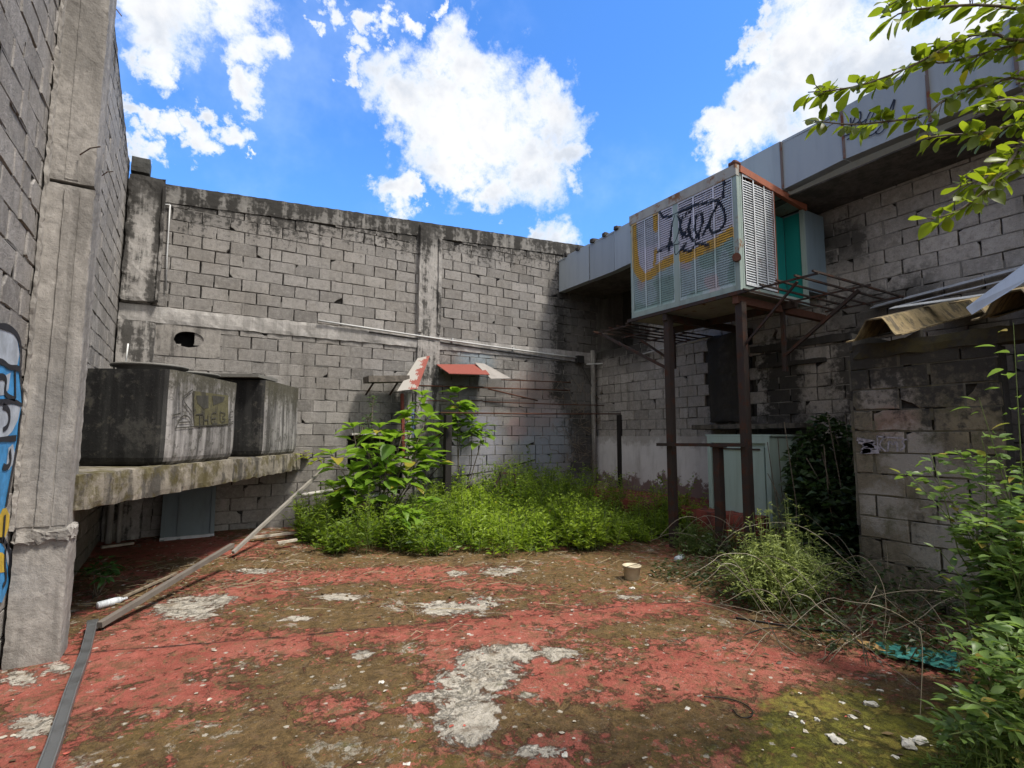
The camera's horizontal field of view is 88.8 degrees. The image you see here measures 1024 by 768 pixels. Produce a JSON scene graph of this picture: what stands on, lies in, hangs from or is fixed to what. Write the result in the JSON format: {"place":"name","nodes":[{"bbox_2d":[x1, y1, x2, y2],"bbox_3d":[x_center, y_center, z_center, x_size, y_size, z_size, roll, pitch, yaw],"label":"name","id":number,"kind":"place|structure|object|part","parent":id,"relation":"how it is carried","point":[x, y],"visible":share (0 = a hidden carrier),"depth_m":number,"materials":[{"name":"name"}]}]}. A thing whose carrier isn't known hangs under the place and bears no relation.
{"place":"outdoors","nodes":[
{"label":"outdoors","id":0,"kind":"place"},
{"bbox_2d":[0,527,1023,767],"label":"yard floor","id":1,"kind":"structure","parent":0,"point":[409,706],"depth_m":3.54,"materials":[{"name":"red concrete"}]},
{"bbox_2d":[36,619,98,767],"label":"metal tube","id":2,"kind":"object","parent":1,"relation":"on","point":[49,756],"visible":0.99,"depth_m":2.99,"materials":[{"name":"grey metal"}]},
{"bbox_2d":[74,556,126,598],"bbox_3d":[-4.201,1.941,5.262,0.446,0.354,0.839,8,-10,-55],"label":"weed","id":3,"kind":"object","parent":1,"relation":"on","point":[107,566],"visible":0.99,"depth_m":5.16,"materials":[{"name":"green plant"}]},
{"bbox_2d":[96,597,127,608],"bbox_3d":[-3.755,2.047,4.911,0.068,0.068,0.255,-2,-6,24],"label":"plastic bottle","id":4,"kind":"object","parent":1,"relation":"on","point":[105,603],"visible":0.99,"depth_m":4.87,"materials":[{"name":"white plastic"}]},
{"bbox_2d":[105,501,123,543],"bbox_3d":[-5.583,1.710,7.359,0.180,1.110,0.076,4,-7,-31],"label":"water pipe","id":5,"kind":"object","parent":1,"relation":"on","point":[109,524],"visible":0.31,"depth_m":7.31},
{"bbox_2d":[100,541,133,548],"bbox_3d":[-5.303,2.165,7.029,0.070,0.030,0.356,-4,-7,38],"label":"board scrap","id":6,"kind":"object","parent":1,"relation":"on","point":[117,545],"visible":1,"depth_m":7.00,"materials":[{"name":"wood"}]},
{"bbox_2d":[121,572,176,597],"bbox_3d":[-3.796,2.110,5.503,0.030,0.020,0.888,0,-6,-3],"label":"wood lath","id":7,"kind":"object","parent":1,"relation":"on","point":[148,585],"visible":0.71,"depth_m":5.45,"materials":[{"name":"brown wood"}]},
{"bbox_2d":[97,543,234,627],"bbox_3d":[-3.341,1.938,5.230,0.050,0.295,1.914,0,-6,2],"label":"metal tube","id":8,"kind":"object","parent":1,"relation":"on","point":[118,613],"visible":1,"depth_m":4.94,"materials":[{"name":"grey metal"}]},
{"bbox_2d":[159,485,215,540],"bbox_3d":[-4.817,1.896,7.796,0.681,0.798,0.287,4,-7,-31],"label":"leaning sheet","id":9,"kind":"object","parent":1,"relation":"on","point":[188,514],"visible":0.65,"depth_m":7.78,"materials":[{"name":"grey metal"}]},
{"bbox_2d":[251,531,298,538],"bbox_3d":[-3.522,2.245,7.778,0.674,0.030,0.060,5,-7,-39],"label":"board scrap","id":10,"kind":"object","parent":1,"relation":"on","point":[275,534],"visible":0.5,"depth_m":7.75,"materials":[{"name":"beige wood"}]},
{"bbox_2d":[231,469,321,553],"bbox_3d":[-3.393,1.812,7.760,0.040,0.956,2.026,-1,-6,11],"label":"metal tube","id":11,"kind":"object","parent":1,"relation":"on","point":[267,520],"visible":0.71,"depth_m":7.50,"materials":[{"name":"grey metal"}]},
{"bbox_2d":[276,538,297,543],"bbox_3d":[-3.145,2.200,7.309,0.050,0.030,0.283,-4,-7,37],"label":"board scrap","id":12,"kind":"object","parent":1,"relation":"on","point":[286,541],"visible":1,"depth_m":7.29,"materials":[{"name":"beige wood"}]},
{"bbox_2d":[100,174,597,541],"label":"block wall","id":13,"kind":"structure","parent":1,"relation":"on","point":[261,286],"depth_m":9.43,"materials":[{"name":"concrete"}]},
{"bbox_2d":[131,156,151,176],"bbox_3d":[-5.710,-3.327,8.052,0.244,0.238,0.246,4,-7,-31],"label":"concrete block","id":14,"kind":"object","parent":13,"relation":"on","point":[141,166],"depth_m":7.96,"materials":[{"name":"grey concrete"}]},
{"bbox_2d":[165,204,170,290],"bbox_3d":[-5.372,-2.121,8.059,0.158,1.376,0.022,4,-7,-31],"label":"conduit pipe","id":15,"kind":"object","parent":13,"relation":"attached to","point":[167,246],"visible":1,"depth_m":8.08,"materials":[{"name":"white plastic"}]},
{"bbox_2d":[73,452,310,509],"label":"tank platform","id":16,"kind":"structure","parent":13,"relation":"attached to","point":[98,485],"depth_m":5.07,"materials":[{"name":"concrete"}]},
{"bbox_2d":[79,344,236,464],"bbox_3d":[-3.861,0.222,5.846,0.917,1.275,1.464,0,-6,-3],"label":"water tank","id":17,"kind":"object","parent":16,"relation":"on","point":[142,413],"visible":0.96,"depth_m":5.15,"materials":[{"name":"grey concrete"}]},
{"bbox_2d":[213,373,298,455],"bbox_3d":[-3.966,0.500,8.028,0.855,1.150,1.502,0,-6,-3],"label":"water tank","id":18,"kind":"object","parent":16,"relation":"on","point":[265,416],"visible":0.68,"depth_m":7.46,"materials":[{"name":"grey concrete"}]},
{"bbox_2d":[296,450,325,466],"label":"seedling","id":19,"kind":"object","parent":16,"relation":"on","point":[311,462],"visible":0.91,"depth_m":8.53,"materials":[{"name":"green plant"}]},
{"bbox_2d":[363,375,409,394],"bbox_3d":[-2.290,0.022,9.469,0.754,0.364,0.442,4,-7,-31],"label":"wall shelf","id":20,"kind":"object","parent":13,"relation":"attached to","point":[396,379],"depth_m":9.32,"materials":[{"name":"grey wood"}]},
{"bbox_2d":[400,394,411,462],"bbox_3d":[-1.944,0.810,9.608,0.239,1.276,0.050,4,-7,-31],"label":"door jamb","id":21,"kind":"object","parent":13,"relation":"attached to","point":[402,408],"depth_m":9.58,"materials":[{"name":"wood"}]},
{"bbox_2d":[397,356,429,390],"bbox_3d":[-1.746,-0.216,9.649,0.316,0.769,0.997,-1,-6,14],"label":"awning sheet","id":22,"kind":"object","parent":13,"relation":"attached to","point":[416,371],"visible":1,"depth_m":9.59,"materials":[{"name":"white metal"}]},
{"bbox_2d":[318,320,583,363],"bbox_3d":[-0.871,-0.802,10.637,5.880,0.338,0.110,4,-7,-31],"label":"conduit pipe","id":23,"kind":"object","parent":13,"relation":"attached to","point":[579,359],"visible":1,"depth_m":10.57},
{"bbox_2d":[437,364,489,374],"bbox_3d":[-0.916,-0.299,10.261,0.992,0.318,0.560,4,-7,-31],"label":"awning sheet","id":24,"kind":"object","parent":13,"relation":"attached to","point":[474,369],"visible":0.99,"depth_m":10.21,"materials":[{"name":"red metal"}]},
{"bbox_2d":[475,363,509,378],"bbox_3d":[-0.396,-0.254,10.491,0.478,0.397,0.620,4,-7,-31],"label":"awning sheet","id":25,"kind":"object","parent":13,"relation":"attached to","point":[494,373],"visible":1,"depth_m":10.42,"materials":[{"name":"white metal"}]},
{"bbox_2d":[419,385,569,390],"bbox_3d":[-0.237,0.087,10.873,3.599,0.107,0.032,4,-7,-31],"label":"rusty rod","id":26,"kind":"object","parent":13,"relation":"attached to","point":[492,387],"visible":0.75,"depth_m":10.77,"materials":[{"name":"brown metal"}]},
{"bbox_2d":[488,388,537,400],"bbox_3d":[0.031,0.228,11.023,1.230,0.222,0.032,4,-7,-31],"label":"rusty rod","id":27,"kind":"object","parent":26,"relation":"hanging from","point":[512,394],"visible":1,"depth_m":10.99,"materials":[{"name":"brown metal"}]},
{"bbox_2d":[501,379,570,382],"bbox_3d":[0.553,-0.063,11.370,1.816,0.066,0.024,4,-7,-31],"label":"rusty rod","id":28,"kind":"object","parent":13,"relation":"attached to","point":[535,381],"visible":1,"depth_m":11.34,"materials":[{"name":"metal"}]},
{"bbox_2d":[542,369,603,463],"bbox_3d":[1.433,0.756,11.631,1.607,2.270,0.524,4,-7,-31],"label":"dry vine","id":29,"kind":"object","parent":13,"relation":"attached to","point":[579,425],"visible":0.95,"depth_m":11.73,"materials":[{"name":"brown plant"}]},
{"bbox_2d":[590,350,596,481],"bbox_3d":[1.901,0.757,12.171,0.110,3.100,0.105,4,-7,-31],"label":"drain pipe","id":30,"kind":"object","parent":13,"relation":"attached to","point":[593,417],"visible":0.69,"depth_m":12.14,"materials":[{"name":"grey metal"}]},
{"bbox_2d":[353,396,378,478],"bbox_3d":[-2.465,1.320,8.780,0.517,2.290,0.335,18,-19,-72],"label":"slender plant","id":31,"kind":"object","parent":1,"relation":"on","point":[369,425],"visible":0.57,"depth_m":8.87,"materials":[{"name":"green plant"}]},
{"bbox_2d":[314,390,454,519],"bbox_3d":[-1.931,1.252,8.501,2.445,2.386,1.489,4,-7,-31],"label":"shrub","id":32,"kind":"object","parent":1,"relation":"on","point":[386,452],"visible":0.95,"depth_m":8.25,"materials":[{"name":"green plant"}]},
{"bbox_2d":[351,501,370,507],"bbox_3d":[-2.336,1.868,8.152,0.382,0.103,0.256,4,-7,-31],"label":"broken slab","id":33,"kind":"object","parent":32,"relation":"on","point":[363,504],"depth_m":8.04,"materials":[{"name":"grey concrete"}]},
{"bbox_2d":[362,492,385,499],"bbox_3d":[-2.191,1.762,8.251,0.366,0.105,0.260,4,-7,-31],"label":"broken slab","id":34,"kind":"object","parent":32,"relation":"on","point":[375,494],"depth_m":8.15,"materials":[{"name":"grey concrete"}]},
{"bbox_2d":[70,538,719,639],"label":"dry twigs","id":35,"kind":"object","parent":1,"relation":"on","point":[257,582],"visible":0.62,"depth_m":5.89,"materials":[{"name":"plant"}]},
{"bbox_2d":[385,496,441,536],"bbox_3d":[-1.431,2.015,7.576,0.585,0.677,1.007,-5,-7,40],"label":"sprout","id":36,"kind":"object","parent":1,"relation":"on","point":[407,512],"visible":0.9,"depth_m":7.51,"materials":[{"name":"green plant"}]},
{"bbox_2d":[429,387,496,495],"bbox_3d":[-0.924,1.326,9.857,1.315,2.502,0.781,1,-6,-12],"label":"sapling","id":37,"kind":"object","parent":1,"relation":"on","point":[460,406],"visible":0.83,"depth_m":9.84,"materials":[{"name":"green plant"}]},
{"bbox_2d":[0,541,975,766],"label":"paint flakes","id":38,"kind":"object","parent":1,"relation":"on","point":[560,732],"visible":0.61,"depth_m":3.57,"materials":[{"name":"white paint"}]},
{"bbox_2d":[283,447,712,558],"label":"weeds","id":39,"kind":"object","parent":1,"relation":"on","point":[573,517],"visible":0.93,"depth_m":7.85,"materials":[{"name":"green plant"}]},
{"bbox_2d":[301,487,353,497],"bbox_3d":[-2.886,1.734,8.532,1.042,0.177,0.070,4,-7,-31],"label":"plastic pipe","id":40,"kind":"object","parent":39,"relation":"on","point":[314,492],"visible":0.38,"depth_m":8.36,"materials":[{"name":"white plastic"}]},
{"bbox_2d":[376,459,534,484],"bbox_3d":[-1.018,1.714,10.207,3.622,0.409,0.053,4,-7,-33],"label":"hose","id":41,"kind":"object","parent":39,"relation":"on","point":[478,472],"visible":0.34,"depth_m":10.42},
{"bbox_2d":[489,472,515,502],"bbox_3d":[-0.204,1.995,9.791,0.648,0.697,0.030,4,-7,-31],"label":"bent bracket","id":42,"kind":"object","parent":39,"relation":"on","point":[498,479],"visible":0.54,"depth_m":9.79,"materials":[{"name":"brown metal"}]},
{"bbox_2d":[418,400,623,505],"bbox_3d":[0.666,1.533,10.809,5.283,2.380,0.668,4,-7,-31],"label":"steel railing","id":43,"kind":"object","parent":1,"relation":"on","point":[447,439],"visible":0.55,"depth_m":9.94,"materials":[{"name":"metal"}]},
{"bbox_2d":[411,432,442,467],"bbox_3d":[-1.538,1.204,9.581,0.704,0.703,0.025,-1,-6,15],"label":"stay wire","id":44,"kind":"object","parent":43,"relation":"attached to","point":[430,448],"visible":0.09,"depth_m":9.56,"materials":[{"name":"grey metal"}]},
{"bbox_2d":[70,536,972,767],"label":"leaf litter","id":45,"kind":"object","parent":1,"relation":"on","point":[678,685],"visible":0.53,"depth_m":5.36,"materials":[{"name":"brown plant"}]},
{"bbox_2d":[562,751,567,757],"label":"foam scrap","id":46,"kind":"object","parent":1,"relation":"on","point":[565,754],"visible":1,"depth_m":2.63,"materials":[{"name":"white plastic"}]},
{"bbox_2d":[622,563,640,580],"bbox_3d":[1.349,2.097,5.879,0.216,0.192,0.212,4,-7,-31],"label":"bucket","id":47,"kind":"object","parent":1,"relation":"on","point":[631,571],"visible":1,"depth_m":5.81,"materials":[{"name":"beige plastic"}]},
{"bbox_2d":[674,555,684,561],"bbox_3d":[2.177,2.247,6.766,0.072,0.072,0.265,-4,-7,38],"label":"plastic bottle","id":48,"kind":"object","parent":1,"relation":"on","point":[678,557],"visible":0.56,"depth_m":6.68,"materials":[{"name":"white plastic"}]},
{"bbox_2d":[572,486,810,549],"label":"raised floor","id":49,"kind":"structure","parent":1,"relation":"on","point":[705,511],"depth_m":8.12,"materials":[{"name":"concrete"}]},
{"bbox_2d":[597,482,610,489],"bbox_3d":[1.964,2.303,11.205,0.269,0.386,0.215,4,-7,-31],"label":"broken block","id":50,"kind":"object","parent":49,"relation":"on","point":[600,487],"depth_m":11.13,"materials":[{"name":"grey concrete"}]},
{"bbox_2d":[705,434,800,527],"bbox_3d":[3.743,1.453,8.120,0.760,1.330,1.130,4,-7,-31],"label":"metal cabinet","id":51,"kind":"object","parent":49,"relation":"on","point":[764,495],"visible":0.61,"depth_m":7.69,"materials":[{"name":"grey metal"}]},
{"bbox_3d":[3.451,1.504,7.937,0.037,1.090,0.870,4,-7,-31],"label":"door","id":52,"kind":"part","parent":51,"relation":"part of","materials":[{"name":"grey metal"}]},
{"bbox_2d":[661,513,743,558],"bbox_3d":[2.759,2.054,7.253,1.187,0.562,1.060,-3,-7,30],"label":"grass tuft","id":53,"kind":"object","parent":1,"relation":"on","point":[693,544],"visible":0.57,"depth_m":7.13,"materials":[{"name":"green plant"}]},
{"bbox_2d":[704,696,753,717],"bbox_3d":[1.303,1.910,3.115,0.155,0.007,0.294,4,-7,-31],"label":"thin wire","id":54,"kind":"object","parent":1,"relation":"on","point":[733,709],"visible":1,"depth_m":3.13,"materials":[{"name":"black metal"}]},
{"bbox_2d":[593,269,904,560],"bbox_3d":[3.384,0.673,7.949,2.327,3.545,4.053,4,-7,-31],"label":"steel stand","id":55,"kind":"object","parent":1,"relation":"on","point":[740,307],"visible":0.93,"depth_m":7.24,"materials":[{"name":"brown metal"}]},
{"bbox_2d":[629,160,827,317],"bbox_3d":[3.341,-1.980,8.233,2.196,1.801,2.027,4,-7,-31],"label":"cabin","id":56,"kind":"object","parent":55,"relation":"on","point":[729,229],"visible":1,"depth_m":7.55,"materials":[{"name":"grey metal"}]},
{"bbox_2d":[703,493,874,613],"bbox_3d":[2.615,1.614,5.221,1.812,1.037,1.537,4,-7,-31],"label":"grass tuft","id":57,"kind":"object","parent":1,"relation":"on","point":[802,565],"visible":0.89,"depth_m":4.98,"materials":[{"name":"green plant"}]},
{"bbox_2d":[558,18,1023,536],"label":"warehouse building","id":58,"kind":"structure","parent":1,"relation":"on","point":[871,194],"depth_m":7.65,"materials":[{"name":"concrete"}]},
{"bbox_2d":[586,337,709,364],"bbox_3d":[2.846,-0.644,10.930,0.704,0.183,3.200,4,-7,-31],"label":"water pipe","id":59,"kind":"object","parent":58,"relation":"attached to","point":[658,349],"visible":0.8,"depth_m":10.44,"materials":[{"name":"grey metal"}]},
{"bbox_2d":[789,711,797,717],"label":"foam scrap","id":60,"kind":"object","parent":1,"relation":"on","point":[792,714],"visible":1,"depth_m":3.00,"materials":[{"name":"white plastic"}]},
{"bbox_2d":[736,617,858,634],"bbox_3d":[2.341,2.042,4.442,0.988,0.014,0.397,1,-6,-5],"label":"black cable","id":61,"kind":"object","parent":1,"relation":"on","point":[787,626],"visible":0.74,"depth_m":4.36,"materials":[{"name":"rubber"}]},
{"bbox_2d":[767,412,863,583],"bbox_3d":[4.009,1.304,6.511,2.088,1.935,2.140,4,-7,-31],"label":"creeper","id":62,"kind":"object","parent":1,"relation":"on","point":[818,492],"visible":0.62,"depth_m":6.25,"materials":[{"name":"green plant"}]},
{"bbox_2d":[654,506,1003,714],"bbox_3d":[3.760,1.788,5.626,4.702,0.855,6.685,-3,-6,29],"label":"bramble","id":63,"kind":"object","parent":1,"relation":"on","point":[877,614],"visible":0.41,"depth_m":4.14,"materials":[{"name":"brown plant"}]},
{"bbox_2d":[825,733,846,744],"bbox_3d":[1.712,1.883,2.769,0.066,0.039,0.098,1,-6,-8],"label":"foam scrap","id":64,"kind":"object","parent":1,"relation":"on","point":[834,738],"visible":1,"depth_m":2.75,"materials":[{"name":"white plastic"}]},
{"bbox_2d":[863,700,878,706],"bbox_3d":[2.148,1.920,3.131,0.086,0.039,0.047,-1,-6,9],"label":"foam scrap","id":65,"kind":"object","parent":1,"relation":"on","point":[871,703],"visible":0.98,"depth_m":3.12,"materials":[{"name":"white plastic"}]},
{"bbox_2d":[858,640,884,651],"bbox_3d":[2.711,1.982,3.967,0.093,0.032,0.244,0,-6,2],"label":"plywood scrap","id":66,"kind":"object","parent":1,"relation":"on","point":[877,647],"visible":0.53,"depth_m":3.93,"materials":[{"name":"brown wood"}]},
{"bbox_2d":[793,0,1023,239],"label":"tree","id":67,"kind":"object","parent":1,"relation":"on","point":[927,58],"visible":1,"depth_m":2.24,"materials":[{"name":"green plant"}]},
{"bbox_2d":[900,736,917,750],"bbox_3d":[2.060,1.877,2.713,0.066,0.043,0.090,-3,-6,26],"label":"foam scrap","id":68,"kind":"object","parent":1,"relation":"on","point":[908,744],"visible":0.99,"depth_m":2.70,"materials":[{"name":"white plastic"}]},
{"bbox_2d":[871,642,959,671],"bbox_3d":[2.901,1.947,3.755,0.517,0.042,0.368,-3,-6,29],"label":"tarp","id":69,"kind":"object","parent":1,"relation":"on","point":[949,661],"visible":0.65,"depth_m":3.74,"materials":[{"name":"teal plastic"}]},
{"bbox_2d":[908,735,931,745],"bbox_3d":[2.136,1.881,2.751,0.106,0.048,0.088,0,-6,0],"label":"foam scrap","id":70,"kind":"object","parent":1,"relation":"on","point":[918,738],"visible":0.75,"depth_m":2.73,"materials":[{"name":"white plastic"}]},
{"bbox_2d":[846,266,1023,621],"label":"shed","id":71,"kind":"structure","parent":1,"relation":"on","point":[909,393],"depth_m":4.96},
{"bbox_2d":[966,264,1023,313],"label":"metal strip","id":72,"kind":"object","parent":71,"relation":"on","point":[1013,280],"visible":1,"depth_m":4.14,"materials":[{"name":"grey metal"}]},
{"bbox_2d":[890,323,1023,712],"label":"leafy bush","id":73,"kind":"object","parent":1,"relation":"on","point":[1001,603],"visible":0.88,"depth_m":3.17,"materials":[{"name":"green plant"}]},
{"bbox_2d":[898,715,1023,767],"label":"grass clump","id":74,"kind":"object","parent":1,"relation":"on","point":[980,757],"visible":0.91,"depth_m":2.33,"materials":[{"name":"green plant"}]},
{"bbox_2d":[913,614,1023,767],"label":"leafy bush","id":75,"kind":"object","parent":1,"relation":"on","point":[990,718],"visible":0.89,"depth_m":2.29,"materials":[{"name":"green plant"}]},
{"bbox_2d":[115,0,1019,245],"label":"sky","id":76,"kind":"structure","parent":0,"point":[563,121],"materials":[{"name":"blue"}]},
{"bbox_2d":[650,527,1003,688],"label":"undergrowth","id":77,"kind":"object","parent":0,"point":[888,643],"visible":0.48,"depth_m":4.48,"materials":[{"name":"green plant"}]},
{"label":"terrain","id":78,"kind":"structure","parent":0,"visible":0},
{"bbox_2d":[0,0,129,669],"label":"block wall","id":79,"kind":"structure","parent":78,"relation":"on","point":[64,166],"depth_m":3.79,"materials":[{"name":"concrete"}]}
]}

